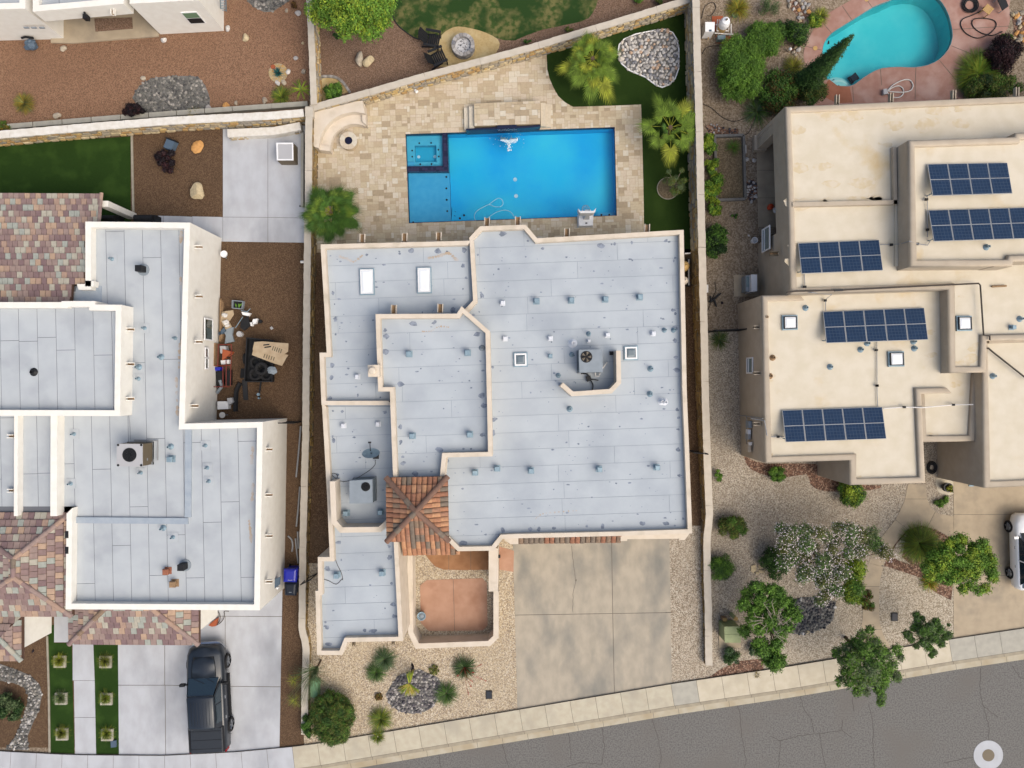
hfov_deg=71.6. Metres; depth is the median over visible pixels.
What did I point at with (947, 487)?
glazed pot
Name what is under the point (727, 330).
metal gate
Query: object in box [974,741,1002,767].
manhole
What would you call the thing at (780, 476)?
shrub
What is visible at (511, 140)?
foam
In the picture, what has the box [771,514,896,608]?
tree
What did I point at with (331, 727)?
shrub
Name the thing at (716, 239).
shrub
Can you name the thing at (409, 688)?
palm
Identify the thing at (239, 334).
bucket
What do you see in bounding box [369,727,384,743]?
grass clump
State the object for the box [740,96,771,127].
grass clump
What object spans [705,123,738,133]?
rock bed
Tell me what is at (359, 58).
boulder
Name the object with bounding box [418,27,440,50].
adirondack chair
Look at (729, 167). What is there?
earth bed
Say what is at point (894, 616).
meter box
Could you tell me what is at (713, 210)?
shrub
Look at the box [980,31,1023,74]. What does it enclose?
shrub
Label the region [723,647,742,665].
shrub
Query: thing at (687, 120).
fan palm
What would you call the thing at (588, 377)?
pipework
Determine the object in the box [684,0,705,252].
garden wall
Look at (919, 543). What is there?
grass clump
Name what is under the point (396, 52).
gravel bed
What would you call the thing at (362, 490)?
cooling unit
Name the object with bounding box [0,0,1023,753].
ground
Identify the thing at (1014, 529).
parked car
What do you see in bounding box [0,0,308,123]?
gravel bed
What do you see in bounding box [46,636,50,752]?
garden edging
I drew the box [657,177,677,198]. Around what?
mulch ring
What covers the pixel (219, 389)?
exhaust pipe
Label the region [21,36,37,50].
tarp bundle
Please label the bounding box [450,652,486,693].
grass clump
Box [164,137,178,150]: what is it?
plant pot
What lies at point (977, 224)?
solar array
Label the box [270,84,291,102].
grass clump
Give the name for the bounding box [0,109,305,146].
garden wall
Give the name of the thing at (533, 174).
swimming pool
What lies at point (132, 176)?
garden edging
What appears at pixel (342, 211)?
fan palm
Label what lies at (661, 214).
artificial grass
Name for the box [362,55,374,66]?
boulder
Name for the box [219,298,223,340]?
lumber
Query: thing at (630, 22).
garden wall
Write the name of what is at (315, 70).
garden wall
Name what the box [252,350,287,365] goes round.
cardboard sheet
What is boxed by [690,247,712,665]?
garden wall
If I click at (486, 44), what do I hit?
sand patch
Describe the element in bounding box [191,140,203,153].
boulder
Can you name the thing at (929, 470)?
coiled hose
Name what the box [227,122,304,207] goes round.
patio wall
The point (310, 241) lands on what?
garden wall
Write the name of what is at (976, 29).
loose hose
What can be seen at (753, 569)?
flagstones
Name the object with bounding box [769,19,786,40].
shrub
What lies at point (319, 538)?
dirt strip
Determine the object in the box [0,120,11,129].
shrub
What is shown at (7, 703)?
shrub
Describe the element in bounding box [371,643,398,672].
grass clump
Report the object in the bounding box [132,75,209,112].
rock bed
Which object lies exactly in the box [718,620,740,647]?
utility cabinet
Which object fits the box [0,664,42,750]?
rock bed
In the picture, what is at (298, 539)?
conduit pipe
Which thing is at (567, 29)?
shrub
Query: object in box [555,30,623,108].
fan palm
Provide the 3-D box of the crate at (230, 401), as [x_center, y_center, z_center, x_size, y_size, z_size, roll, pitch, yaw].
[-15.110,0.919,38.275,0.281,0.450,0.373,-12,90,0]
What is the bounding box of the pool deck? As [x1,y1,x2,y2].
[804,0,1009,105]
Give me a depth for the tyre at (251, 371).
37.85 m
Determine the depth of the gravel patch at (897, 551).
38.48 m
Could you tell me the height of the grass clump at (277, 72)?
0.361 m
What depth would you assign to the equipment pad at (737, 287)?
38.48 m
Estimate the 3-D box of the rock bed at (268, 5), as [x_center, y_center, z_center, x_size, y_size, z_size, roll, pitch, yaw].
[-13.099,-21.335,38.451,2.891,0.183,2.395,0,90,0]
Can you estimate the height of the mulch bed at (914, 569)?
0.001 m
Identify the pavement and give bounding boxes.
[0,628,1023,767]
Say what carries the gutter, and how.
on the ground at (740, 258)
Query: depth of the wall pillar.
37.28 m
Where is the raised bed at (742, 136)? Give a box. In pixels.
[713,134,746,201]
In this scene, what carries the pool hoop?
on the terrace
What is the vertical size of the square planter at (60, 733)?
0.460 m
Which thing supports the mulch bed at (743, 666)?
on the gravel bed at (761, 504)
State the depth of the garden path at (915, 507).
38.48 m
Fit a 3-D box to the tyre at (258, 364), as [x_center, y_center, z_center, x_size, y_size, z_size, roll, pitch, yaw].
[-13.316,-0.819,37.720,0.720,0.200,0.720,0,90,0]
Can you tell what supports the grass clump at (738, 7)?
on the ground at (740, 258)
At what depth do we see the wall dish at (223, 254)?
37.98 m
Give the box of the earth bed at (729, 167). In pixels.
[716,139,742,198]
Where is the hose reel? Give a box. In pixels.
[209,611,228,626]
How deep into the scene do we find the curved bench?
37.85 m
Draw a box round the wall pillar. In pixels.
[305,107,314,118]
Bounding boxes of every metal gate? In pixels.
[278,421,301,423]
[300,572,317,584]
[689,450,708,454]
[708,328,746,332]
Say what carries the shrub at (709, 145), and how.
on the ground at (740, 258)
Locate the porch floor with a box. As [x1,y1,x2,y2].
[51,9,158,43]
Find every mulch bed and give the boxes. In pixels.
[708,659,763,677]
[744,456,881,491]
[884,526,953,599]
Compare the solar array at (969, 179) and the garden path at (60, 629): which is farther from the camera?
the garden path at (60, 629)
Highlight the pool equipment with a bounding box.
[684,252,690,286]
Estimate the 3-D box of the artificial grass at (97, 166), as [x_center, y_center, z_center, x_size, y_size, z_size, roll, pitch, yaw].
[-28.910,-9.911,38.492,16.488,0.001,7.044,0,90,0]
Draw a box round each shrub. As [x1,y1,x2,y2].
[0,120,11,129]
[0,691,24,721]
[121,102,145,116]
[285,656,328,708]
[290,1,297,8]
[301,713,312,738]
[306,687,356,747]
[322,81,343,99]
[332,33,339,39]
[565,26,573,31]
[703,133,717,155]
[704,158,719,174]
[704,170,725,196]
[704,182,720,203]
[705,220,729,258]
[707,198,721,215]
[707,553,736,580]
[713,32,766,104]
[714,469,722,481]
[717,514,748,539]
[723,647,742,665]
[743,20,785,59]
[748,645,758,655]
[757,67,801,114]
[757,546,790,582]
[758,0,781,16]
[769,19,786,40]
[769,466,786,482]
[784,19,810,46]
[797,82,829,105]
[807,13,822,27]
[837,482,866,509]
[841,557,867,604]
[861,589,874,610]
[934,495,948,507]
[963,72,1023,98]
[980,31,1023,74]
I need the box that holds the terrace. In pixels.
[316,55,643,252]
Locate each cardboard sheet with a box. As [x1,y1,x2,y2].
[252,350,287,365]
[253,341,288,357]
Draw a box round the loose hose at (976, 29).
[960,10,1002,38]
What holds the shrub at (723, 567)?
on the gravel bed at (761, 504)
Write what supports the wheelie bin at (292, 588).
on the gravel bed at (264, 281)
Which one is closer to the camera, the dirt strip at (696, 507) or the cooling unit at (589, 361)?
the cooling unit at (589, 361)
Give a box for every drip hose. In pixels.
[701,2,715,17]
[703,104,748,121]
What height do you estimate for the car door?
0.150 m
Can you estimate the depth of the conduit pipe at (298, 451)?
38.40 m
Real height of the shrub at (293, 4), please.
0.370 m
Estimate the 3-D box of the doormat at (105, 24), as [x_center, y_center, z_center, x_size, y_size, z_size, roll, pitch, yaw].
[-21.541,-19.494,38.383,2.041,0.025,0.706,-5,90,0]
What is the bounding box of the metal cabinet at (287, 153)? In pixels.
[276,143,297,164]
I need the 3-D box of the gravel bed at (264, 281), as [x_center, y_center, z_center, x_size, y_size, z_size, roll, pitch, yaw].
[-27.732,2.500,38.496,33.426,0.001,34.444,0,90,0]
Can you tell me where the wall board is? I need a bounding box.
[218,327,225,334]
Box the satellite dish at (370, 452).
[362,442,379,458]
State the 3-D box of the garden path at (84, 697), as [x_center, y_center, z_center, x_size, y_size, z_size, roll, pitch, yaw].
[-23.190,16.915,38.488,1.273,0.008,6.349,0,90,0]
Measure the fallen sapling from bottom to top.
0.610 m
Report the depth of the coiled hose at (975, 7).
38.40 m
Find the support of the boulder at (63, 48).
on the gravel bed at (97, 79)
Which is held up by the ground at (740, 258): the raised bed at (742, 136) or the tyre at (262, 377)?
the raised bed at (742, 136)
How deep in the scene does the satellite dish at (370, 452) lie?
34.54 m
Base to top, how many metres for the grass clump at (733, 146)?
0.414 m
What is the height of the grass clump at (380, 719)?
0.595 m
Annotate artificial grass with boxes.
[0,136,130,221]
[48,625,74,753]
[93,645,118,753]
[547,13,690,252]
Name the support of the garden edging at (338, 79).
on the gravel bed at (396, 52)
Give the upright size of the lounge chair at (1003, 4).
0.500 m
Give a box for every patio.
[159,126,304,242]
[420,578,487,630]
[756,131,775,226]
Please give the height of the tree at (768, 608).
3.298 m
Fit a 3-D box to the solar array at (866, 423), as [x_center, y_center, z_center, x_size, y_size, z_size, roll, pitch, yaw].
[15.674,1.971,34.570,4.975,0.620,1.525,-2,90,0]
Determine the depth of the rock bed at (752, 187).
38.45 m
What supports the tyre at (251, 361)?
on the trailer
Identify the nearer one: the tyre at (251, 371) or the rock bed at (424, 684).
the tyre at (251, 371)
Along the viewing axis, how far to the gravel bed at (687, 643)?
38.49 m
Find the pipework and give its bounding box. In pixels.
[581,362,607,389]
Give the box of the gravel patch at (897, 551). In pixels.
[892,536,908,563]
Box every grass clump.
[12,91,37,115]
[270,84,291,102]
[273,66,283,76]
[363,661,388,684]
[367,706,393,733]
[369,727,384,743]
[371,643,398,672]
[431,679,459,706]
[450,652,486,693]
[709,331,730,350]
[724,0,751,23]
[724,138,742,154]
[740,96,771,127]
[780,55,803,75]
[811,6,830,28]
[898,520,942,564]
[919,574,938,592]
[950,47,1000,98]
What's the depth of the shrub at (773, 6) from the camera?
37.98 m
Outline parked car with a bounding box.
[1004,512,1023,590]
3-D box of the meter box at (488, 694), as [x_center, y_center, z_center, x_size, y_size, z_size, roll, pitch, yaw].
[-1.244,16.842,38.465,0.340,0.071,0.440,0,90,0]
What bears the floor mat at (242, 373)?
on the gravel bed at (264, 281)
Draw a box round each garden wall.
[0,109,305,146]
[298,106,317,734]
[306,0,322,104]
[310,0,689,111]
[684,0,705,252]
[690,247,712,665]
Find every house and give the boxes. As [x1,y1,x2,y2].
[0,0,223,40]
[0,192,286,662]
[315,216,691,654]
[737,87,1023,487]
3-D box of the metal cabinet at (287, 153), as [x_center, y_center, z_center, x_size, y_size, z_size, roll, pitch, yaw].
[-12.062,-12.344,38.075,0.912,0.810,0.938,0,90,0]
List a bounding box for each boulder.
[53,113,61,118]
[60,45,66,51]
[190,182,204,198]
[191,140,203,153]
[242,33,248,41]
[355,51,362,66]
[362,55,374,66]
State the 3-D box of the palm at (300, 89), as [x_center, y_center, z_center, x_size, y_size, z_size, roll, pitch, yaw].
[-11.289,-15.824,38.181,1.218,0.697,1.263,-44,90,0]
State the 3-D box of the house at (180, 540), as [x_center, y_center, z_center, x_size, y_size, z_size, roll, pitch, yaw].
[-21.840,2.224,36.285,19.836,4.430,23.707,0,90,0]
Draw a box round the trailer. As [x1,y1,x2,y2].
[242,337,274,398]
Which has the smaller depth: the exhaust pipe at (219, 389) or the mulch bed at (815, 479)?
the exhaust pipe at (219, 389)
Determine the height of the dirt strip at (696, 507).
0.001 m
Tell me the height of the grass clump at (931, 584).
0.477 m
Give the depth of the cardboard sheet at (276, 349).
37.52 m
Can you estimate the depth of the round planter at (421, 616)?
38.09 m
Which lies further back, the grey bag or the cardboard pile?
the cardboard pile
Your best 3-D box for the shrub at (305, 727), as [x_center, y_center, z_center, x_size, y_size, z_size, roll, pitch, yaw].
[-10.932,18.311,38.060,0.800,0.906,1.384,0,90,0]
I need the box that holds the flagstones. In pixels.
[750,565,764,573]
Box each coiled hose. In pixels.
[927,461,936,473]
[962,0,978,12]
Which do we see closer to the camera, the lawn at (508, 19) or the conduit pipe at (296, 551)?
the conduit pipe at (296, 551)
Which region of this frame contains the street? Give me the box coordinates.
[361,660,1023,767]
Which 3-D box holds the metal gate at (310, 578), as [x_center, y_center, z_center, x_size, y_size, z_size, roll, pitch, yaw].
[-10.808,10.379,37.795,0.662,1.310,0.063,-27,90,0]
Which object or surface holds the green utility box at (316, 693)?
on the gravel bed at (346, 671)
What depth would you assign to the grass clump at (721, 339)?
38.30 m
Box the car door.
[225,327,234,343]
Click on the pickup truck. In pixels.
(211, 720)
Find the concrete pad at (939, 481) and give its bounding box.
[936,478,953,494]
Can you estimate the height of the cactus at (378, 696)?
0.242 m
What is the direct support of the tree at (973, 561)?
on the mulch bed at (914, 569)
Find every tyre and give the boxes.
[248,368,260,380]
[249,356,261,368]
[254,362,267,374]
[260,368,270,380]
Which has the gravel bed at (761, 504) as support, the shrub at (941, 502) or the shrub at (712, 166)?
the shrub at (941, 502)
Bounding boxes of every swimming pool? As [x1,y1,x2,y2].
[405,127,616,222]
[822,0,952,85]
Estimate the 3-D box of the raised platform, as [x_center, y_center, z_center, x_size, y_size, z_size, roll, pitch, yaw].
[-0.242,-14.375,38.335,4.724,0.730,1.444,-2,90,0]
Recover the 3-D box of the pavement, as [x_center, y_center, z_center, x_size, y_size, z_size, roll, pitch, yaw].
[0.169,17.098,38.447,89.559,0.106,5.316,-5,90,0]
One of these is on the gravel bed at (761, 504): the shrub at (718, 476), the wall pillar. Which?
the shrub at (718, 476)
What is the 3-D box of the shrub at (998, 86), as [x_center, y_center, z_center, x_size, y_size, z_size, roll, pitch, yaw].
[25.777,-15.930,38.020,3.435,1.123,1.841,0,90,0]
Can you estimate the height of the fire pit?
0.440 m
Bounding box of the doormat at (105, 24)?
[94,17,132,31]
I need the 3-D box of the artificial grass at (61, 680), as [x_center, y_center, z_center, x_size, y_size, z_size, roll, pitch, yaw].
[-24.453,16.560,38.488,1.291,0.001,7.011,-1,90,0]
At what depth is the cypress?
35.70 m
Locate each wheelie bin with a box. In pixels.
[283,564,298,581]
[284,579,298,595]
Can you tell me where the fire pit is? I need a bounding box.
[340,132,357,150]
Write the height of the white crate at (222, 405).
0.400 m
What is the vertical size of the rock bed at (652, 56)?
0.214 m
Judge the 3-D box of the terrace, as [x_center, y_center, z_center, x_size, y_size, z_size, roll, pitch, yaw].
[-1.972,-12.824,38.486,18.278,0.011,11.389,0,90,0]
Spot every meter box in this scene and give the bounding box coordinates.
[486,690,491,698]
[891,613,897,620]
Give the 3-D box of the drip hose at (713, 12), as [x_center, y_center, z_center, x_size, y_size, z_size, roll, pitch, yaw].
[10.671,-20.227,38.470,0.605,0.038,1.052,24,90,0]
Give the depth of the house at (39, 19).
36.28 m
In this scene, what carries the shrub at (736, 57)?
on the ground at (740, 258)
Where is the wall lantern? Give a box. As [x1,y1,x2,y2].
[275,576,280,588]
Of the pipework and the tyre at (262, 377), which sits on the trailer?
the tyre at (262, 377)
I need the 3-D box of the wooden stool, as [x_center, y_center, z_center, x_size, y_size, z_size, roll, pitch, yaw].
[25.567,-20.120,38.294,0.430,0.412,0.420,40,90,0]
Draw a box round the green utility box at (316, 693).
[310,678,320,697]
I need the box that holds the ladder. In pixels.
[220,0,226,11]
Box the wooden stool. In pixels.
[978,4,993,17]
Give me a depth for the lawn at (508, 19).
38.49 m
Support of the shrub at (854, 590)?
on the gravel bed at (761, 504)
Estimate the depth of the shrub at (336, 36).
38.06 m
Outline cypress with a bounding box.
[792,34,854,101]
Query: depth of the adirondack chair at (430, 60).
38.04 m
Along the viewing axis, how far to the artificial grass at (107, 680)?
38.49 m
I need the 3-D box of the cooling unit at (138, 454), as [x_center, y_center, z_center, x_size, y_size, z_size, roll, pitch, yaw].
[-18.227,3.366,34.600,1.566,1.095,1.229,0,90,0]
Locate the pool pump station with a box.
[702,16,731,43]
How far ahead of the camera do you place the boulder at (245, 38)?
38.35 m
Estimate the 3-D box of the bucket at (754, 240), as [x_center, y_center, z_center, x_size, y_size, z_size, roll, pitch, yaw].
[13.060,-7.735,38.330,0.340,0.340,0.340,0,90,0]
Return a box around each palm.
[289,80,309,98]
[298,181,366,243]
[398,663,418,696]
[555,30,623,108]
[634,93,705,166]
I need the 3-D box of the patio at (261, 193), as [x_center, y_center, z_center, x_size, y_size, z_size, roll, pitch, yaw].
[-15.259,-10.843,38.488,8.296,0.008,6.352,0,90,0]
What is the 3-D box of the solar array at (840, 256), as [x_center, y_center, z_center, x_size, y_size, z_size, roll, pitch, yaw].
[15.708,-6.084,33.970,3.998,0.620,1.550,-2,90,0]
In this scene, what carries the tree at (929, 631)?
on the gravel bed at (902, 595)
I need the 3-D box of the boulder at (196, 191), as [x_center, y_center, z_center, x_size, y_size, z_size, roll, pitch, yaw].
[-17.024,-10.458,38.366,0.727,0.556,0.923,0,90,0]
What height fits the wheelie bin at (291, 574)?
1.094 m
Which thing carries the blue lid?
on the artificial grass at (107, 680)
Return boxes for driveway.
[68,591,281,754]
[513,538,671,708]
[954,481,1023,637]
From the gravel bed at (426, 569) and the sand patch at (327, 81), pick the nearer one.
the gravel bed at (426, 569)
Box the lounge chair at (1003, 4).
[994,0,1007,13]
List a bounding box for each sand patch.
[321,78,347,100]
[428,26,499,66]
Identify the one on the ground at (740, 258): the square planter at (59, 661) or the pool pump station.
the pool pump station
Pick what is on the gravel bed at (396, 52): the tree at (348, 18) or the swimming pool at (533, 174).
the tree at (348, 18)
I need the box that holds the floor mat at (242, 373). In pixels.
[240,368,244,377]
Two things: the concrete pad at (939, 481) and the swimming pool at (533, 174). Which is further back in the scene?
the swimming pool at (533, 174)
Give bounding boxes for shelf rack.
[213,343,233,387]
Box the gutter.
[327,654,1023,767]
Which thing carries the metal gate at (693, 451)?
attached to the garden wall at (699, 289)
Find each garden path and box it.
[54,617,67,641]
[73,645,95,753]
[861,484,953,648]
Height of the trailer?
0.750 m
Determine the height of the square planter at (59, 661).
0.461 m
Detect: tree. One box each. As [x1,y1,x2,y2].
[300,0,398,43]
[662,167,686,196]
[735,578,803,675]
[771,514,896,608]
[830,624,904,706]
[901,610,953,658]
[919,531,1000,596]
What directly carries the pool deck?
on the ground at (740, 258)
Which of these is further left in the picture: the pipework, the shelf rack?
the shelf rack
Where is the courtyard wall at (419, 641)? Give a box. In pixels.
[407,544,499,648]
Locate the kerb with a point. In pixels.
(653, 711)
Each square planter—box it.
[51,652,67,669]
[52,689,69,704]
[53,723,72,741]
[97,651,113,668]
[97,690,114,705]
[99,725,116,741]
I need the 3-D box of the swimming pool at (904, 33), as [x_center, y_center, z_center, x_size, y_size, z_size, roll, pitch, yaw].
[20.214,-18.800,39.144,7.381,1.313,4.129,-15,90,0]
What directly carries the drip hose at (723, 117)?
on the ground at (740, 258)
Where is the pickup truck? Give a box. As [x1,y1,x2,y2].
[179,641,234,753]
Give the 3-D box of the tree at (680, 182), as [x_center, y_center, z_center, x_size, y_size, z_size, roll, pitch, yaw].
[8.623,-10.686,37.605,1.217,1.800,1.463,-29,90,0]
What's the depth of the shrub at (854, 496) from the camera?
37.72 m
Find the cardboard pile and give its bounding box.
[221,310,233,328]
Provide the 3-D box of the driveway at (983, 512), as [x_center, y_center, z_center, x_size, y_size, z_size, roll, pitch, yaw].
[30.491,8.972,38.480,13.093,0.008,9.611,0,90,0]
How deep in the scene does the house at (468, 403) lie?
34.87 m
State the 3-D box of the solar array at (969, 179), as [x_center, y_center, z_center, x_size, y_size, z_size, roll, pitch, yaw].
[21.268,-9.504,32.990,3.781,0.620,1.685,0,90,0]
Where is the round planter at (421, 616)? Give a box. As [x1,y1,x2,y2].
[417,612,425,620]
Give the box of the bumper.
[233,382,241,410]
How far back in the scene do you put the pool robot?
39.34 m
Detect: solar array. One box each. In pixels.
[782,407,885,441]
[798,240,882,273]
[823,308,927,342]
[926,163,1011,196]
[928,208,1023,241]
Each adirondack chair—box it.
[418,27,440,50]
[423,45,447,69]
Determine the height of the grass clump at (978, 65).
0.986 m
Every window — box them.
[180,11,205,23]
[204,317,212,340]
[205,347,208,357]
[205,358,208,368]
[746,357,752,373]
[762,225,769,252]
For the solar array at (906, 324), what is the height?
0.620 m
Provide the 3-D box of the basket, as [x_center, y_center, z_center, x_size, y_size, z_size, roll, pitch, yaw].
[-14.798,-4.275,38.350,0.608,0.300,0.440,5,90,0]
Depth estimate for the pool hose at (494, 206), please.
38.55 m
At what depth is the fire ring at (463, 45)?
38.13 m
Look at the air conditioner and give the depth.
37.71 m
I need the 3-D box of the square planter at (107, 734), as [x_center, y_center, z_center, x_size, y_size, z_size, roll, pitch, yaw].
[-21.908,18.885,38.267,1.036,0.465,1.042,0,90,0]
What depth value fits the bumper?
38.24 m
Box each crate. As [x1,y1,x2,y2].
[217,401,230,408]
[227,398,233,404]
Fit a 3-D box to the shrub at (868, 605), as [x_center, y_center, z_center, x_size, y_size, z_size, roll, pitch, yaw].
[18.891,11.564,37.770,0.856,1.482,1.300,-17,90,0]
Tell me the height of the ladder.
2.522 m
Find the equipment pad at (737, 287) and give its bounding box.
[734,275,758,296]
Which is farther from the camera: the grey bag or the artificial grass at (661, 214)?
the artificial grass at (661, 214)
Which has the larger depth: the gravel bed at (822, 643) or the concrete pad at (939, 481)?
the gravel bed at (822, 643)
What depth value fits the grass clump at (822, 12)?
38.28 m
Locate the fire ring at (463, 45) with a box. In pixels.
[451,33,474,59]
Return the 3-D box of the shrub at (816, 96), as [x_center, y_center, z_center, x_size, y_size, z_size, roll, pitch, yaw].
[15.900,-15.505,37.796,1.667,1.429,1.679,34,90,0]
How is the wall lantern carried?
attached to the house at (180, 540)
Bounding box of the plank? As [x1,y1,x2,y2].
[242,380,247,399]
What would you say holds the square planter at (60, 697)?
on the artificial grass at (61, 680)
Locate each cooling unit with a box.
[117,440,157,466]
[349,477,376,503]
[577,349,602,372]
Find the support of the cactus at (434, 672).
on the gravel bed at (346, 671)
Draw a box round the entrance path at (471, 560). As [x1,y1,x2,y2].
[426,546,513,571]
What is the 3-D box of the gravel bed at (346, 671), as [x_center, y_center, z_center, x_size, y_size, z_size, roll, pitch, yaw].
[-5.556,13.722,38.488,11.852,0.001,11.704,0,90,0]
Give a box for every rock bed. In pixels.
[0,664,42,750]
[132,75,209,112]
[247,0,289,11]
[269,63,286,81]
[386,669,442,713]
[618,28,679,87]
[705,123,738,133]
[746,179,757,203]
[787,0,810,56]
[792,597,835,634]
[1010,10,1023,43]
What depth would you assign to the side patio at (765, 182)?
38.48 m
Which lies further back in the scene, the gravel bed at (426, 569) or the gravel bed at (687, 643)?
the gravel bed at (687, 643)
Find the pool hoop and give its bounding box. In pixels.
[577,205,595,227]
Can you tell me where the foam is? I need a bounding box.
[493,133,523,150]
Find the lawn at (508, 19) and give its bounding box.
[392,0,597,39]
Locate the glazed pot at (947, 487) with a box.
[941,483,953,492]
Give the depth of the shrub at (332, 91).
37.91 m
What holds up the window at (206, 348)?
in the house at (180, 540)
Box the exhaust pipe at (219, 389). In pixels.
[216,380,222,393]
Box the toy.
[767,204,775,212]
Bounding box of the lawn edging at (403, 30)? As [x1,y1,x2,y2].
[391,14,419,39]
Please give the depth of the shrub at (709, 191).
37.93 m
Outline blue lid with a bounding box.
[111,740,116,747]
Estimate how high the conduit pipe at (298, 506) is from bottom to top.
0.088 m
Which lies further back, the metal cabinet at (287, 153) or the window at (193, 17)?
the metal cabinet at (287, 153)
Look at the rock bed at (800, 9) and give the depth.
38.44 m
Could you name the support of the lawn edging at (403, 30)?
on the lawn at (508, 19)
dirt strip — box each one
[309,239,357,562]
[684,249,706,525]
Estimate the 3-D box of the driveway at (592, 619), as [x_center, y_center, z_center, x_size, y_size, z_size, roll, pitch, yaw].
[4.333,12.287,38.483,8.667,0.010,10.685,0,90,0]
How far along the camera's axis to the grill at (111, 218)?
37.48 m
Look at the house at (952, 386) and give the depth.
34.55 m
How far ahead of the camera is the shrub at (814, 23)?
38.17 m
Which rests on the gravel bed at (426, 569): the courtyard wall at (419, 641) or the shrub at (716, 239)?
the courtyard wall at (419, 641)
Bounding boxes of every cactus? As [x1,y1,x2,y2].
[375,693,382,700]
[429,665,438,675]
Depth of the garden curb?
38.20 m
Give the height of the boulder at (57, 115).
0.234 m
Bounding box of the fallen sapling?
[154,148,180,173]
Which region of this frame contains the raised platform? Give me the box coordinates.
[464,101,550,134]
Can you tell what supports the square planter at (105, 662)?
on the artificial grass at (107, 680)
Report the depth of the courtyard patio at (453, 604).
38.47 m
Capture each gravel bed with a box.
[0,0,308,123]
[0,124,304,747]
[302,539,516,744]
[310,0,674,104]
[405,541,501,648]
[667,526,706,682]
[707,331,953,676]
[776,595,868,663]
[879,571,953,646]
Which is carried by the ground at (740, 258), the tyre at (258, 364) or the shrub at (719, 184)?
the shrub at (719, 184)
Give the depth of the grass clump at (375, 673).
38.29 m
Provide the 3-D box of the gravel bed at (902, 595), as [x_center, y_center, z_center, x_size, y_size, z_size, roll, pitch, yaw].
[21.904,12.267,38.488,4.085,0.001,4.286,0,90,0]
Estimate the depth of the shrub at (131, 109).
37.91 m
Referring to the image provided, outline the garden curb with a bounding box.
[7,101,308,129]
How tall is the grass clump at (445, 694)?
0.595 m
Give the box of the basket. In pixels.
[232,300,244,309]
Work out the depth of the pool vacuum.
38.41 m
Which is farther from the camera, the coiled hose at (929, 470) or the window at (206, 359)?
the coiled hose at (929, 470)
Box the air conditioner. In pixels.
[741,275,756,293]
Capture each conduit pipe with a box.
[295,426,301,476]
[295,538,298,563]
[296,487,300,526]
[297,531,298,548]
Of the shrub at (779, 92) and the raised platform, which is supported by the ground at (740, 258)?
the shrub at (779, 92)
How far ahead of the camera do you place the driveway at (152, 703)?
38.48 m
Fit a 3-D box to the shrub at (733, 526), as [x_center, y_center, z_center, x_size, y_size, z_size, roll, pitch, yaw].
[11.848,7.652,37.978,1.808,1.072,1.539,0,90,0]
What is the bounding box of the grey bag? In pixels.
[267,366,276,373]
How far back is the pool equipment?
37.73 m
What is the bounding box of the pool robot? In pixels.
[847,72,859,83]
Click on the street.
(951, 719)
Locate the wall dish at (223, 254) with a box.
[221,251,226,258]
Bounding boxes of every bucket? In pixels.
[236,331,243,336]
[750,237,757,243]
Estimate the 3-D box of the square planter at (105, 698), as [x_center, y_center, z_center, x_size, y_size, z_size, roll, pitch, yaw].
[-21.968,16.923,38.276,1.050,0.449,1.008,0,90,0]
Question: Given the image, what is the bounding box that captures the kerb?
[305,651,1023,767]
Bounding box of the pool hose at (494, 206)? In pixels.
[474,198,514,219]
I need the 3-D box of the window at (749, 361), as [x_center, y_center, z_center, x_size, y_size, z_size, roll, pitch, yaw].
[12.273,-0.957,36.650,0.050,0.940,0.842,0,90,0]
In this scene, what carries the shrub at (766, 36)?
on the ground at (740, 258)
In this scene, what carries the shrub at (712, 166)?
on the ground at (740, 258)
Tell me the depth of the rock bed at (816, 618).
38.44 m
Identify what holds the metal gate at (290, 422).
attached to the house at (180, 540)
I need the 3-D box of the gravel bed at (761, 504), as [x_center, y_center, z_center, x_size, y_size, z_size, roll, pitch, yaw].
[23.611,6.519,38.492,26.852,0.001,18.778,0,90,0]
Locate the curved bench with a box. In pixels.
[314,101,367,154]
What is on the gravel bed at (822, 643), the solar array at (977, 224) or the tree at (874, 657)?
the tree at (874, 657)
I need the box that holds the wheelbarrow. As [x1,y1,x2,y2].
[235,309,262,329]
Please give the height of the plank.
0.060 m
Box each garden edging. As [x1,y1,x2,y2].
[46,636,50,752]
[131,136,134,212]
[321,75,350,93]
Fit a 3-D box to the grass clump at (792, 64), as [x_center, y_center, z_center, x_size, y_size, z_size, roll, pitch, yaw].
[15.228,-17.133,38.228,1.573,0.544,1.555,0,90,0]
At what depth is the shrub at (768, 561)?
37.78 m
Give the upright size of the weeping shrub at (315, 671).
1.313 m
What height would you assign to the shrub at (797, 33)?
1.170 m
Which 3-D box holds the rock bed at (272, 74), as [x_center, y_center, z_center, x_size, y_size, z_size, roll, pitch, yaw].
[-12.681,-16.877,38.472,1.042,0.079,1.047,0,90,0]
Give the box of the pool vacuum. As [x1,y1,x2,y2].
[882,79,913,97]

